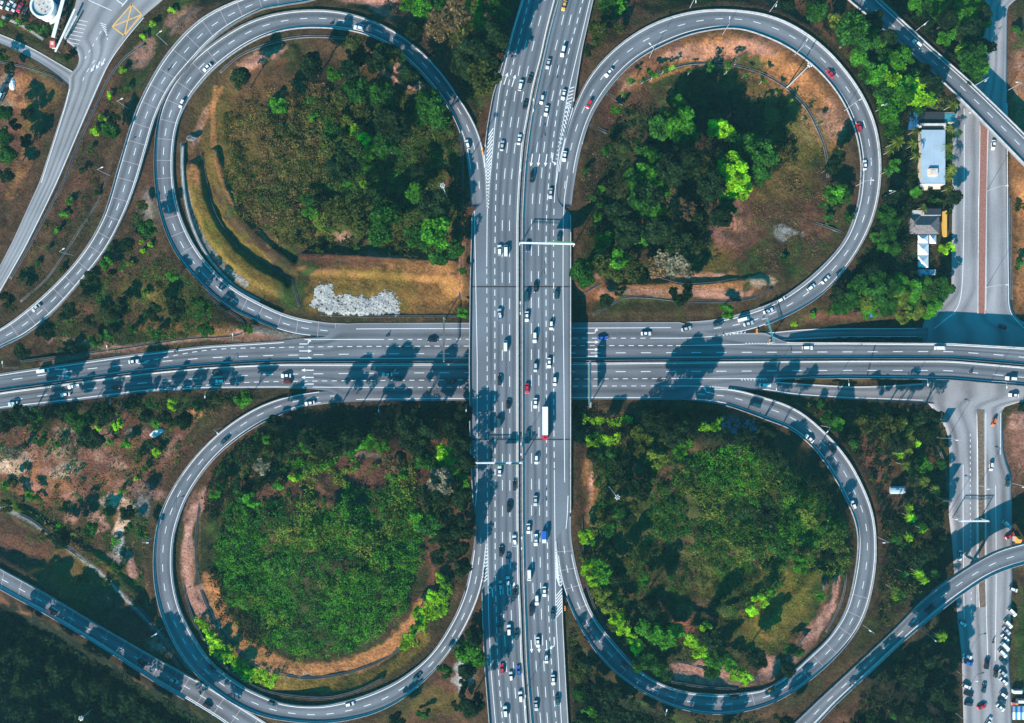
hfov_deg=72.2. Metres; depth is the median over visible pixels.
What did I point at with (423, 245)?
broadleaf tree
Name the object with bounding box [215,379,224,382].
hatchback
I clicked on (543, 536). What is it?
lorry
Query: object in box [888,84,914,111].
broadleaf tree
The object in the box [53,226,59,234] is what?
shrub
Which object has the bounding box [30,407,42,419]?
round tree
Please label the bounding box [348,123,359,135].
airy tree
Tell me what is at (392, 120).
tall tree
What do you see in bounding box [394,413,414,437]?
tall tree
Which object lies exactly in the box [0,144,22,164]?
broadleaf tree
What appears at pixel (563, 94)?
sedan
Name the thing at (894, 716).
palm tree
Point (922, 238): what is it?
tent
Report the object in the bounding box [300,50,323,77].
tall tree
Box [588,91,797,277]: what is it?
dark scrub
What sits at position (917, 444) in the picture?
palm tree
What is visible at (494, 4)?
broadleaf tree
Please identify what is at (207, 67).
sedan
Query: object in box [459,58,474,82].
tall tree
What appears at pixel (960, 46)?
broadleaf tree
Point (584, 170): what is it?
shrub
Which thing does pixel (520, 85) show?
suv car
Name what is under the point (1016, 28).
shrub
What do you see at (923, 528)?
palm tree
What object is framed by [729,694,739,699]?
sedan
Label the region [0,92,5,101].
van
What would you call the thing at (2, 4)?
hatchback
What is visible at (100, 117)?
shrub
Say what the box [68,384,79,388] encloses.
pickup
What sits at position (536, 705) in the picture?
sedan
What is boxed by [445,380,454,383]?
sedan
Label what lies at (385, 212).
broadleaf tree
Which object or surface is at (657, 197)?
tall tree
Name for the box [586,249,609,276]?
broadleaf tree
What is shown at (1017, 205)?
shrub
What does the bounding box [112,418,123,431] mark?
round tree
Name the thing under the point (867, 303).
broadleaf tree
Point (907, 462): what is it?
palm tree
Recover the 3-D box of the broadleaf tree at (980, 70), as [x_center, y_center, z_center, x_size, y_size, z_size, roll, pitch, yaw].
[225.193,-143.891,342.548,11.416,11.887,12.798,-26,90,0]
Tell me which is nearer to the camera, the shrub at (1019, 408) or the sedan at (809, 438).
the sedan at (809, 438)
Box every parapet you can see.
[0,0,239,329]
[0,0,313,347]
[0,568,195,680]
[0,588,184,699]
[153,397,484,722]
[154,9,474,328]
[172,27,460,312]
[172,411,465,706]
[469,217,473,501]
[482,591,489,722]
[485,0,521,146]
[562,593,568,722]
[564,9,881,325]
[566,389,876,714]
[570,214,570,512]
[573,0,593,100]
[582,28,861,307]
[583,405,858,694]
[780,378,1023,385]
[787,342,1023,347]
[794,543,1023,722]
[817,563,1023,722]
[848,0,1023,163]
[879,0,1023,134]
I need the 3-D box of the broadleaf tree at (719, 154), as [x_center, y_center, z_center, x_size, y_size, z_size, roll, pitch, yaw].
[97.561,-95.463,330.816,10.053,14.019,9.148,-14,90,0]
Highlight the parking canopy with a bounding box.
[64,15,78,38]
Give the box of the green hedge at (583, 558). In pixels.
[579,553,648,651]
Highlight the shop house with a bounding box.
[917,123,945,189]
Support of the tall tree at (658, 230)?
on the ground
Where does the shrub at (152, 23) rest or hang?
on the ground
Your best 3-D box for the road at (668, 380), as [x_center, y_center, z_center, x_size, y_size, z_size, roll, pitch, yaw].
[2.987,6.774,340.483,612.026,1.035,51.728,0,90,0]
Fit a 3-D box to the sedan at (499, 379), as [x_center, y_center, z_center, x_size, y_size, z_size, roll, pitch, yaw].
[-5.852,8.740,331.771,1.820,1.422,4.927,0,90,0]
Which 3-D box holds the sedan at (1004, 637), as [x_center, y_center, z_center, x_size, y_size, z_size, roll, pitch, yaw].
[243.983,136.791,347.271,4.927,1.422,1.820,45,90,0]
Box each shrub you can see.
[0,18,6,26]
[0,480,8,490]
[6,15,14,21]
[13,502,17,509]
[15,18,22,26]
[20,439,28,451]
[21,15,28,22]
[24,23,32,30]
[32,24,41,33]
[33,494,42,502]
[40,24,50,33]
[41,32,49,38]
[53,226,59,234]
[53,440,60,448]
[56,266,64,272]
[57,346,66,352]
[58,506,66,511]
[59,211,69,217]
[63,53,73,60]
[65,197,72,204]
[67,341,77,353]
[74,574,82,585]
[79,167,87,173]
[88,334,102,348]
[89,126,98,135]
[94,186,101,195]
[94,425,100,431]
[98,114,106,121]
[98,328,112,340]
[102,577,109,586]
[105,273,112,280]
[106,437,113,444]
[107,91,111,99]
[107,245,115,251]
[109,318,120,323]
[111,537,120,545]
[111,561,124,571]
[116,296,127,305]
[118,66,126,73]
[118,488,126,493]
[120,438,131,448]
[124,84,132,90]
[128,324,137,333]
[132,452,141,464]
[139,33,145,41]
[141,287,149,298]
[141,464,147,471]
[146,438,156,449]
[148,327,161,338]
[149,20,156,27]
[151,420,160,429]
[152,448,160,457]
[167,7,175,13]
[167,422,174,431]
[197,617,207,625]
[203,628,215,638]
[210,638,223,649]
[213,634,223,641]
[221,652,232,659]
[227,642,236,651]
[231,660,241,668]
[233,488,246,504]
[242,668,252,677]
[243,323,252,333]
[271,478,283,489]
[272,448,284,459]
[287,473,300,481]
[290,235,298,243]
[308,112,317,121]
[316,242,324,252]
[344,450,355,460]
[415,707,430,718]
[443,579,450,587]
[459,679,467,692]
[582,167,589,174]
[613,21,623,33]
[614,291,623,295]
[694,193,700,200]
[780,254,787,262]
[790,321,797,326]
[809,310,815,318]
[816,399,824,408]
[823,213,833,224]
[827,13,840,28]
[843,211,855,224]
[844,437,857,449]
[1010,25,1022,35]
[1014,202,1023,211]
[1014,257,1023,269]
[1017,404,1023,411]
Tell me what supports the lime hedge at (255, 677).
on the ground
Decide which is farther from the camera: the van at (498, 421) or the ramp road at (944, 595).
the ramp road at (944, 595)
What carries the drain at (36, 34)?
on the ground
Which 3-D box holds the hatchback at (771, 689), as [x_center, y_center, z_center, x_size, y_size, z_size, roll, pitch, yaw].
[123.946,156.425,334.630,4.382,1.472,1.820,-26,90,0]
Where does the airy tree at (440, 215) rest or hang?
on the ground
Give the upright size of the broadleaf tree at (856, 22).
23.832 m
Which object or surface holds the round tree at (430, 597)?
on the ground
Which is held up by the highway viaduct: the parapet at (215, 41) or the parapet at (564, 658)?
the parapet at (564, 658)
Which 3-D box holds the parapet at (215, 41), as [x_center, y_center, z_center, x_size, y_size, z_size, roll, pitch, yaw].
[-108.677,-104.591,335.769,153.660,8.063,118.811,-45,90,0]
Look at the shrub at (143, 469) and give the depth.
338.13 m
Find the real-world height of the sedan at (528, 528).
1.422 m
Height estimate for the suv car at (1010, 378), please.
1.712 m
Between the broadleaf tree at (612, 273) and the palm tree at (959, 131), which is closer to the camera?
the broadleaf tree at (612, 273)
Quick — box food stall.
[1012,536,1021,542]
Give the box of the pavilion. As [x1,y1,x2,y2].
[909,209,940,233]
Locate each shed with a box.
[889,486,904,493]
[908,112,918,129]
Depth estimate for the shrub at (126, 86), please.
337.51 m
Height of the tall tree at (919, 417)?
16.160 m
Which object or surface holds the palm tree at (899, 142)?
on the ground
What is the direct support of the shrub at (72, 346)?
on the ground
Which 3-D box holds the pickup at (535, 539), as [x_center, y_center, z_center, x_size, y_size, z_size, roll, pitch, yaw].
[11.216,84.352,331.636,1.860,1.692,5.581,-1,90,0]
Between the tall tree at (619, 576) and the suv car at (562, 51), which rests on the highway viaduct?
the suv car at (562, 51)
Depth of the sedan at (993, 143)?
346.97 m
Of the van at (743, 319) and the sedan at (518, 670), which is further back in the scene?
the van at (743, 319)
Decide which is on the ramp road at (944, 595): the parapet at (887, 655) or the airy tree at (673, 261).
the parapet at (887, 655)
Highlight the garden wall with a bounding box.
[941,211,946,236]
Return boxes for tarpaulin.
[9,77,15,89]
[150,429,163,436]
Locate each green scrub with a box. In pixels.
[0,402,220,607]
[52,214,243,352]
[210,427,445,544]
[297,92,460,238]
[591,442,690,629]
[620,517,760,662]
[711,558,820,654]
[808,403,946,629]
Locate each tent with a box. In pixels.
[918,235,927,242]
[918,244,928,254]
[918,256,927,267]
[929,235,935,243]
[1013,706,1023,719]
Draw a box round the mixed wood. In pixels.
[0,0,963,722]
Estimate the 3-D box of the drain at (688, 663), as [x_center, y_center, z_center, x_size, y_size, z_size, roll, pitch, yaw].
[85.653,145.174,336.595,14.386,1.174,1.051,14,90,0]
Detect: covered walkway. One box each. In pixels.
[51,0,65,38]
[55,9,76,52]
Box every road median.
[976,410,985,606]
[978,122,987,313]
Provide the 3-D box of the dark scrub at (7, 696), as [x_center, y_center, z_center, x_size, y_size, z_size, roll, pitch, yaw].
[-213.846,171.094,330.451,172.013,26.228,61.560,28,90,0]
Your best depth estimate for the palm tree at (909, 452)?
336.16 m
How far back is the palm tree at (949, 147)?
339.39 m
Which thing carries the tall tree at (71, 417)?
on the ground
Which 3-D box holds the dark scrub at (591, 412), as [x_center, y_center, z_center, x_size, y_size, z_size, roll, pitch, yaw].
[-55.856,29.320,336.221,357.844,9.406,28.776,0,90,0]
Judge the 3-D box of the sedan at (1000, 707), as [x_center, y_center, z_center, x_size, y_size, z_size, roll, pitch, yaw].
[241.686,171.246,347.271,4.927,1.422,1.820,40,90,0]
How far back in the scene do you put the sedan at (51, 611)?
336.02 m
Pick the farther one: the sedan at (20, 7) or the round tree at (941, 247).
the round tree at (941, 247)
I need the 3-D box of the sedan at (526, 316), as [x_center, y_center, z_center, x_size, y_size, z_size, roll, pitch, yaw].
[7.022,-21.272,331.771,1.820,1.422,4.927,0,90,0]
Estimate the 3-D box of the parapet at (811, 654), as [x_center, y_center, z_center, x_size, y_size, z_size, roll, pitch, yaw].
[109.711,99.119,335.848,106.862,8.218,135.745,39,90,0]
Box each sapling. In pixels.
[626,78,632,85]
[648,70,658,80]
[668,65,675,71]
[706,61,714,72]
[724,62,731,73]
[733,55,740,64]
[760,75,766,82]
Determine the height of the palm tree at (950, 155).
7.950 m
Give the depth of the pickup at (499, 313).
331.55 m
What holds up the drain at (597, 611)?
on the ground
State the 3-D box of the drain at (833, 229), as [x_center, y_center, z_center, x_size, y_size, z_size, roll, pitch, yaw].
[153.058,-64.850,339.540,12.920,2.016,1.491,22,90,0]
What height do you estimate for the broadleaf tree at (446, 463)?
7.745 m
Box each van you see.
[0,82,8,91]
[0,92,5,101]
[36,369,49,373]
[497,416,500,426]
[503,340,506,350]
[504,245,507,255]
[527,569,530,580]
[738,316,748,321]
[749,402,760,407]
[759,383,770,386]
[924,603,934,613]
[934,346,945,349]
[1000,642,1009,650]
[1012,689,1022,693]
[1016,698,1023,703]
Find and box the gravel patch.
[309,283,399,316]
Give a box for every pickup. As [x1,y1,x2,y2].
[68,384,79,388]
[498,308,500,319]
[512,534,515,546]
[534,534,537,545]
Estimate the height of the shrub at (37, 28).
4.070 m
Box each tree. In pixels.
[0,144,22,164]
[0,410,23,433]
[0,443,28,460]
[8,402,42,426]
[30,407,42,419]
[64,410,79,423]
[76,425,108,449]
[80,410,95,424]
[91,401,120,424]
[99,254,112,270]
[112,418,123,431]
[165,270,178,281]
[167,398,176,410]
[174,411,194,429]
[229,67,250,90]
[233,390,252,408]
[241,491,263,507]
[252,458,270,475]
[269,97,288,113]
[299,442,313,453]
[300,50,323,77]
[300,431,321,452]
[301,205,320,219]
[313,213,327,231]
[318,135,341,158]
[318,430,342,455]
[324,148,360,182]
[326,66,342,81]
[328,195,364,222]
[336,425,361,450]
[338,58,359,80]
[340,115,353,128]
[341,34,363,53]
[342,78,369,103]
[342,205,372,238]
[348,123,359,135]
[355,442,365,450]
[356,131,371,145]
[359,180,366,188]
[360,433,379,451]
[363,143,374,153]
[365,49,388,75]
[368,221,393,246]
[369,81,396,108]
[369,200,401,234]
[372,104,412,140]
[373,132,401,160]
[375,42,398,65]
[376,439,389,453]
[382,453,403,474]
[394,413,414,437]
[397,65,420,86]
[399,0,415,12]
[399,429,426,456]
[399,641,409,650]
[403,225,422,247]
[403,627,414,642]
[404,181,422,203]
[410,512,424,531]
[411,0,432,18]
[411,112,430,126]
[411,416,439,440]
[412,605,424,619]
[414,88,445,118]
[415,232,432,252]
[416,510,441,537]
[418,189,451,216]
[420,216,451,248]
[425,9,449,42]
[426,101,452,129]
[426,466,453,495]
[426,589,436,602]
[428,247,447,265]
[430,457,443,468]
[432,214,452,220]
[434,443,451,461]
[435,0,473,38]
[435,573,444,583]
[443,456,460,474]
[448,22,478,46]
[451,35,483,66]
[454,639,484,666]
[456,473,469,487]
[457,307,467,318]
[458,660,477,679]
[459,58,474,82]
[461,691,485,717]
[464,0,484,14]
[464,624,484,645]
[465,58,502,96]
[469,11,489,31]
[471,43,501,70]
[478,21,509,52]
[479,7,491,15]
[482,0,504,18]
[569,257,592,283]
[578,526,594,544]
[580,560,594,575]
[581,706,597,718]
[585,574,599,587]
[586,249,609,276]
[590,556,604,574]
[594,230,613,249]
[594,584,610,602]
[595,562,613,584]
[601,598,617,613]
[603,265,623,283]
[604,199,631,225]
[608,565,630,585]
[608,610,625,627]
[609,247,630,271]
[611,0,627,14]
[614,217,644,248]
[616,625,631,635]
[620,258,644,282]
[624,632,637,646]
[625,477,653,501]
[626,175,647,192]
[627,187,656,216]
[630,425,646,442]
[630,638,643,655]
[634,233,648,246]
[634,617,653,635]
[635,162,652,177]
[637,182,665,209]
[637,204,666,220]
[637,595,661,618]
[638,433,655,447]
[641,409,656,432]
[643,215,677,244]
[644,146,660,164]
[644,166,670,190]
[644,448,669,471]
[644,622,665,644]
[648,256,671,277]
[648,407,677,437]
[649,114,669,140]
[654,153,683,188]
[654,248,689,276]
[655,626,676,649]
[657,176,670,197]
[661,421,687,447]
[664,145,704,179]
[664,229,695,256]
[665,188,685,209]
[666,106,695,139]
[666,124,683,143]
[668,259,694,279]
[669,623,685,638]
[670,94,687,111]
[672,202,696,221]
[672,443,687,459]
[679,130,700,148]
[682,438,693,449]
[683,633,698,647]
[691,642,707,658]
[695,170,726,200]
[699,628,722,650]
[700,620,712,631]
[701,199,718,215]
[702,651,713,663]
[706,657,722,671]
[707,119,728,138]
[708,206,733,227]
[711,146,729,165]
[716,163,744,195]
[717,150,748,174]
[718,194,733,200]
[720,302,733,319]
[722,414,738,433]
[723,125,736,142]
[723,657,737,671]
[726,173,752,200]
[729,667,746,681]
[733,428,753,447]
[740,417,758,437]
[741,132,764,158]
[741,671,753,686]
[745,605,758,616]
[746,648,767,670]
[749,162,771,186]
[750,592,769,607]
[751,139,779,166]
[752,438,770,457]
[756,422,776,443]
[757,507,779,526]
[769,449,788,468]
[789,553,807,568]
[793,561,806,574]
[796,502,813,520]
[804,513,817,530]
[805,0,828,22]
[821,157,841,174]
[823,184,834,197]
[827,187,845,204]
[830,148,846,162]
[831,418,844,431]
[835,8,870,50]
[846,283,861,296]
[849,47,870,67]
[852,29,880,53]
[857,293,874,310]
[860,303,879,317]
[865,62,888,86]
[865,283,887,304]
[872,28,887,48]
[873,82,895,102]
[876,95,891,110]
[877,29,897,44]
[878,101,899,125]
[879,166,893,177]
[883,145,893,154]
[884,71,902,87]
[884,413,906,435]
[885,49,905,71]
[885,275,901,298]
[885,583,900,595]
[886,134,904,150]
[886,433,907,452]
[887,284,905,298]
[887,515,908,535]
[887,710,896,719]
[888,53,906,73]
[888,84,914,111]
[888,287,910,309]
[889,158,900,172]
[891,589,906,600]
[893,452,904,458]
[894,272,909,286]
[894,304,912,324]
[895,74,914,101]
[896,459,909,471]
[897,44,914,64]
[897,547,927,569]
[897,569,909,578]
[898,576,907,582]
[901,505,913,512]
[902,421,914,440]
[902,512,917,522]
[903,68,919,78]
[903,475,917,484]
[904,445,912,457]
[904,532,913,542]
[906,77,928,106]
[906,139,917,150]
[906,277,921,302]
[906,409,927,425]
[907,0,922,11]
[908,127,919,135]
[910,186,922,197]
[910,568,924,578]
[911,151,920,160]
[911,299,926,320]
[912,439,921,447]
[913,423,937,445]
[913,521,927,533]
[915,0,933,16]
[916,71,935,90]
[916,202,926,213]
[916,511,941,528]
[917,473,930,487]
[919,574,929,584]
[920,275,932,295]
[920,291,926,302]
[920,302,937,320]
[920,457,932,472]
[923,87,933,99]
[923,282,945,306]
[925,294,943,311]
[926,75,944,96]
[926,94,937,105]
[926,408,944,426]
[926,483,940,496]
[930,5,944,21]
[931,629,947,641]
[933,0,947,9]
[933,276,955,299]
[935,8,958,30]
[936,31,954,45]
[938,244,946,253]
[941,141,953,155]
[941,185,953,194]
[944,100,958,110]
[944,152,953,161]
[944,163,956,175]
[944,173,952,183]
[944,242,955,255]
[945,125,954,133]
[947,0,969,10]
[952,129,962,135]
[954,9,966,29]
[955,17,984,44]
[955,41,967,51]
[955,41,988,71]
[960,5,979,24]
[964,67,985,85]
[969,0,987,5]
[972,52,990,74]
[976,37,997,57]
[977,5,992,21]
[977,16,991,32]
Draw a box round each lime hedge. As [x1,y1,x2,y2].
[194,617,281,688]
[399,575,452,649]
[581,413,723,447]
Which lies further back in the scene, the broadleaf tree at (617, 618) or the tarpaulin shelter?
the tarpaulin shelter
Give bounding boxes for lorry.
[542,407,547,439]
[542,530,545,542]
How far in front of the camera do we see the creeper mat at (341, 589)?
332.10 m
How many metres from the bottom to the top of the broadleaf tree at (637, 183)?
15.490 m
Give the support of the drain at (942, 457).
on the ground
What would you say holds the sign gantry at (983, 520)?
on the ground
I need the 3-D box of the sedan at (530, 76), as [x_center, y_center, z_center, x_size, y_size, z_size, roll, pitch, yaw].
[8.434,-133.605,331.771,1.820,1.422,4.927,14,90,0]
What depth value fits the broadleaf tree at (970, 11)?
338.12 m
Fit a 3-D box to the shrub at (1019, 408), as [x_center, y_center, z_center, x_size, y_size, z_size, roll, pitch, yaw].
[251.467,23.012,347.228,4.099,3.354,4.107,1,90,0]
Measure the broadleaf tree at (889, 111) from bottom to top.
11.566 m
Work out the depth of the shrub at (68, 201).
337.63 m
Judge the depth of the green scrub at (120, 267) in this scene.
339.33 m
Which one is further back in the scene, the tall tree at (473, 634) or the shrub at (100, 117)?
the shrub at (100, 117)
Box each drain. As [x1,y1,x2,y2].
[0,61,61,82]
[0,505,181,669]
[1,16,42,39]
[9,43,145,278]
[20,159,112,301]
[20,292,245,361]
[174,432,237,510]
[180,145,260,301]
[183,579,383,698]
[195,505,435,678]
[201,153,292,281]
[219,35,351,72]
[292,282,299,306]
[320,314,402,316]
[454,77,463,299]
[582,526,631,659]
[583,279,608,293]
[592,286,771,315]
[606,92,623,105]
[640,62,828,177]
[661,278,735,284]
[671,681,737,689]
[676,660,702,667]
[786,570,833,661]
[816,222,841,232]
[825,576,846,631]
[934,443,948,490]
[1009,196,1012,299]
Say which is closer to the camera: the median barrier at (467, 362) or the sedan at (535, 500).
the sedan at (535, 500)
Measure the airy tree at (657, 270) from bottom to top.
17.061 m
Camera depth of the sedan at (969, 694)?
346.98 m
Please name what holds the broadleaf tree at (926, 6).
on the ground
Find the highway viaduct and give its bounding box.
[470,0,591,722]
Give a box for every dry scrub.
[0,403,230,607]
[1,14,240,352]
[220,92,465,259]
[384,0,509,115]
[581,52,848,280]
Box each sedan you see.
[5,1,12,10]
[5,73,12,82]
[8,401,18,405]
[16,3,23,12]
[32,303,40,311]
[47,608,56,615]
[60,392,70,396]
[110,385,120,389]
[128,359,138,363]
[137,658,147,666]
[203,63,211,71]
[207,664,216,673]
[211,371,221,374]
[220,437,228,444]
[224,293,233,301]
[281,374,290,376]
[305,401,314,404]
[382,372,391,375]
[392,377,402,380]
[412,673,421,681]
[427,338,437,341]
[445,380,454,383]
[498,375,501,384]
[498,466,501,475]
[498,621,501,631]
[499,546,502,556]
[500,140,503,150]
[500,663,503,673]
[506,554,509,563]
[513,480,516,490]
[513,587,516,597]
[516,665,520,675]
[517,134,521,144]
[525,311,528,321]
[525,383,528,393]
[526,241,529,251]
[526,523,529,533]
[527,74,532,83]
[533,398,536,407]
[533,495,536,505]
[534,282,537,291]
[534,700,537,710]
[536,637,539,646]
[542,586,545,596]
[544,105,548,115]
[545,58,550,68]
[547,358,550,367]
[548,188,552,198]
[551,609,554,619]
[551,674,554,684]
[555,695,559,705]
[557,233,560,240]
[561,0,566,10]
[561,89,565,99]
[562,151,566,161]
[597,336,606,339]
[604,68,613,77]
[641,332,650,334]
[681,326,691,330]
[713,321,722,326]
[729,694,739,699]
[743,321,753,325]
[763,308,773,313]
[805,434,813,442]
[821,275,829,283]
[826,69,834,77]
[827,444,835,453]
[862,160,866,169]
[957,550,961,559]
[962,653,971,658]
[963,691,973,696]
[976,703,986,709]
[981,683,985,692]
[984,716,992,722]
[990,140,995,149]
[993,668,997,677]
[995,703,1004,711]
[998,668,1006,676]
[999,657,1007,665]
[999,677,1007,685]
[1000,633,1009,641]
[1002,626,1010,634]
[1004,532,1014,539]
[1005,477,1009,486]
[1008,393,1018,396]
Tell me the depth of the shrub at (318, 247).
336.80 m
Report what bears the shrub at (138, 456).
on the ground
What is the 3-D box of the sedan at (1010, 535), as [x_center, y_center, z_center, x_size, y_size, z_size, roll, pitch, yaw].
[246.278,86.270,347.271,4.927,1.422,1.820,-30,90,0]
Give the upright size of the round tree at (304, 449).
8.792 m
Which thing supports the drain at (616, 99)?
on the ground
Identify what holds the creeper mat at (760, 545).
on the ground
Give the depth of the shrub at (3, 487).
336.35 m
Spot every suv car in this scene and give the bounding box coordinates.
[353,25,364,31]
[498,245,500,255]
[503,705,507,716]
[507,501,510,512]
[507,624,510,634]
[518,79,523,90]
[518,690,522,701]
[525,291,528,301]
[529,605,532,615]
[530,172,533,182]
[533,332,536,342]
[535,594,538,604]
[560,45,565,56]
[802,346,812,349]
[912,39,921,48]
[983,658,988,668]
[997,648,1006,657]
[1002,520,1011,528]
[1003,619,1012,628]
[1005,376,1016,380]
[1007,607,1016,616]
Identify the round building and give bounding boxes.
[30,0,59,23]
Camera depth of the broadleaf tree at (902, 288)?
338.20 m
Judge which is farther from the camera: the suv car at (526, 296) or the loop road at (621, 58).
the loop road at (621, 58)
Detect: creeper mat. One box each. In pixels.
[213,453,424,660]
[213,485,425,654]
[234,464,416,663]
[606,455,851,663]
[648,455,852,576]
[689,443,840,547]
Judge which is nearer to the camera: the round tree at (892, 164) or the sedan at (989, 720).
the round tree at (892, 164)
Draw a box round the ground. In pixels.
[0,0,1023,722]
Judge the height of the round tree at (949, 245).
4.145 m
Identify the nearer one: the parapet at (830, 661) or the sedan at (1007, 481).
the parapet at (830, 661)
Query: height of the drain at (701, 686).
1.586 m
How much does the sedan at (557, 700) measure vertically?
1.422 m
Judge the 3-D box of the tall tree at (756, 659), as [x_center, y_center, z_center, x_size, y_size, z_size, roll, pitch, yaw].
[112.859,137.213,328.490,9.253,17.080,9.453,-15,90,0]
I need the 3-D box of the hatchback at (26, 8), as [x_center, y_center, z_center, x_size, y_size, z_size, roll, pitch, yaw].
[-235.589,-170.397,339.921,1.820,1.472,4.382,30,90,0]
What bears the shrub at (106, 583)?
on the ground
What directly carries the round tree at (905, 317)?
on the ground
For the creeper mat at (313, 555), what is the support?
on the ground
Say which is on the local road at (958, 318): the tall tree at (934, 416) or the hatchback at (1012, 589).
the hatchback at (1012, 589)
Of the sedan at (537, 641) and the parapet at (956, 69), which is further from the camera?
the parapet at (956, 69)
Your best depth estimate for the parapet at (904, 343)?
339.05 m
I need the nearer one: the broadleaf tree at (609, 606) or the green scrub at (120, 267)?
the broadleaf tree at (609, 606)
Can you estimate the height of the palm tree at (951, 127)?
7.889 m
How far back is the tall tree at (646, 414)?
322.57 m
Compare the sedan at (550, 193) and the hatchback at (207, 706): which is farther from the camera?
the hatchback at (207, 706)
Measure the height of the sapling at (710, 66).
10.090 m
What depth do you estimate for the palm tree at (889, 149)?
330.80 m
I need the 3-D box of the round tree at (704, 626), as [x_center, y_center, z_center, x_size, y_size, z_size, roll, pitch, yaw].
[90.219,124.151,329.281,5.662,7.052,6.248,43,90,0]
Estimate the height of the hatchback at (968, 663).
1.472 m
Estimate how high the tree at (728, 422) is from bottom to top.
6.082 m
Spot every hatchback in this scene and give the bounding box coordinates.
[0,1,5,8]
[11,3,17,12]
[22,5,29,13]
[169,676,178,683]
[179,99,185,108]
[202,702,211,709]
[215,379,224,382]
[268,700,277,705]
[283,380,291,383]
[345,701,354,706]
[465,139,469,148]
[499,580,502,589]
[506,400,509,408]
[506,576,509,585]
[509,671,512,680]
[514,630,517,639]
[522,100,526,109]
[526,430,529,438]
[533,363,536,371]
[534,455,537,463]
[539,94,543,103]
[544,654,547,662]
[549,321,552,329]
[553,376,556,385]
[554,290,557,299]
[586,99,592,108]
[621,661,629,669]
[767,686,776,692]
[777,296,785,302]
[807,283,815,290]
[850,500,856,509]
[856,123,861,131]
[957,620,966,626]
[962,683,970,688]
[964,660,972,665]
[964,701,972,705]
[988,462,993,470]
[991,417,996,426]
[997,697,1005,704]
[998,324,1007,329]
[999,691,1007,698]
[1008,586,1017,591]
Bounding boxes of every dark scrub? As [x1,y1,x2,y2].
[0,612,207,722]
[37,392,758,451]
[201,426,330,522]
[205,465,288,657]
[567,403,959,722]
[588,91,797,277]
[799,0,967,312]
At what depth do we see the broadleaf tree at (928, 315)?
345.00 m
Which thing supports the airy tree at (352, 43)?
on the ground
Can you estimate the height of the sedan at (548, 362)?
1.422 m
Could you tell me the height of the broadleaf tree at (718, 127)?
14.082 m
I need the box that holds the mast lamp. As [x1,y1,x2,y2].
[786,62,811,87]
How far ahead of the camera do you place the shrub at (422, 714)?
335.08 m
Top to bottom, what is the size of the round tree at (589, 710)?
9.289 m
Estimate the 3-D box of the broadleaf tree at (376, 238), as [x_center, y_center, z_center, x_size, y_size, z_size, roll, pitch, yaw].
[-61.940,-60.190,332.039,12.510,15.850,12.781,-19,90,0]
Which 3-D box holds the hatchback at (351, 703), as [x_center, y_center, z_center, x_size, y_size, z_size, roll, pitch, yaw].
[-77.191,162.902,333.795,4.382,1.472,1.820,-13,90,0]
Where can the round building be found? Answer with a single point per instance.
(45, 10)
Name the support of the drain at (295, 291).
on the ground
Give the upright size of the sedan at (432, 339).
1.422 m
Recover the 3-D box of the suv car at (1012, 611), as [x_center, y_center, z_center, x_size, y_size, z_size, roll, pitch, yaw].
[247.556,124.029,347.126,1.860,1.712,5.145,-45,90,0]
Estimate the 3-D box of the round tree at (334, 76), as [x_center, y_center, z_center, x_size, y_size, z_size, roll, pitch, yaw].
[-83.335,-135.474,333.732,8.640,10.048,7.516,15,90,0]
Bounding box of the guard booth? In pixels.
[50,41,56,48]
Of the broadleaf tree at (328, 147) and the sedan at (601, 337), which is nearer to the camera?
the broadleaf tree at (328, 147)
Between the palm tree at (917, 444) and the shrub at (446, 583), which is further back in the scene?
the palm tree at (917, 444)
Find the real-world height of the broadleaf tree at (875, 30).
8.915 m
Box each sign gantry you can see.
[443,318,445,361]
[475,460,521,464]
[519,241,574,246]
[589,361,590,406]
[762,318,774,342]
[952,518,989,521]
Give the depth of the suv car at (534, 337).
331.16 m
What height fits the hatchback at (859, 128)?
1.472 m
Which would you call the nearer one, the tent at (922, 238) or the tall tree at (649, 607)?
the tall tree at (649, 607)
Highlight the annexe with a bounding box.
[919,112,954,124]
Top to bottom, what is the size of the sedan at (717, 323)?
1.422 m
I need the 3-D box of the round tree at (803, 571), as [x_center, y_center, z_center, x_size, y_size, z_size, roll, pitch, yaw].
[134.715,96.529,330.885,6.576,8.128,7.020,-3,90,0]
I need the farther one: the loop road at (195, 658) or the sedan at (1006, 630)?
the sedan at (1006, 630)
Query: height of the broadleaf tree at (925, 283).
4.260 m
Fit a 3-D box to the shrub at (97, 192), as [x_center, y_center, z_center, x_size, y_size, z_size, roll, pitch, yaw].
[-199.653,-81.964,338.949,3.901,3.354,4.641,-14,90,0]
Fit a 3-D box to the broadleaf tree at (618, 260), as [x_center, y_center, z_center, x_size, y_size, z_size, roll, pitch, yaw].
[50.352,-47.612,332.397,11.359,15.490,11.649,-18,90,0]
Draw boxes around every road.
[0,0,161,291]
[0,0,310,346]
[0,34,72,84]
[0,322,1023,408]
[0,567,265,722]
[154,391,484,721]
[155,11,485,336]
[557,10,879,333]
[557,388,874,712]
[723,328,927,340]
[739,382,933,403]
[796,542,1023,722]
[850,0,1023,165]
[922,0,1023,722]
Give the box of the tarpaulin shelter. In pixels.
[918,269,935,275]
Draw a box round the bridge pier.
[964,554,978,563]
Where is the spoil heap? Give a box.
[186,134,197,140]
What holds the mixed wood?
on the ground
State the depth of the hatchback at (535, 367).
331.16 m
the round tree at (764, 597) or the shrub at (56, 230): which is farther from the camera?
the shrub at (56, 230)
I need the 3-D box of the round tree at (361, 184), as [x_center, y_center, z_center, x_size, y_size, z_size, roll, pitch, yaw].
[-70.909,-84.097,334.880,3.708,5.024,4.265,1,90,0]
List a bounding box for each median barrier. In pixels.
[0,358,1023,392]
[518,0,558,722]
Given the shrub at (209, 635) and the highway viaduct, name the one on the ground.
the shrub at (209, 635)

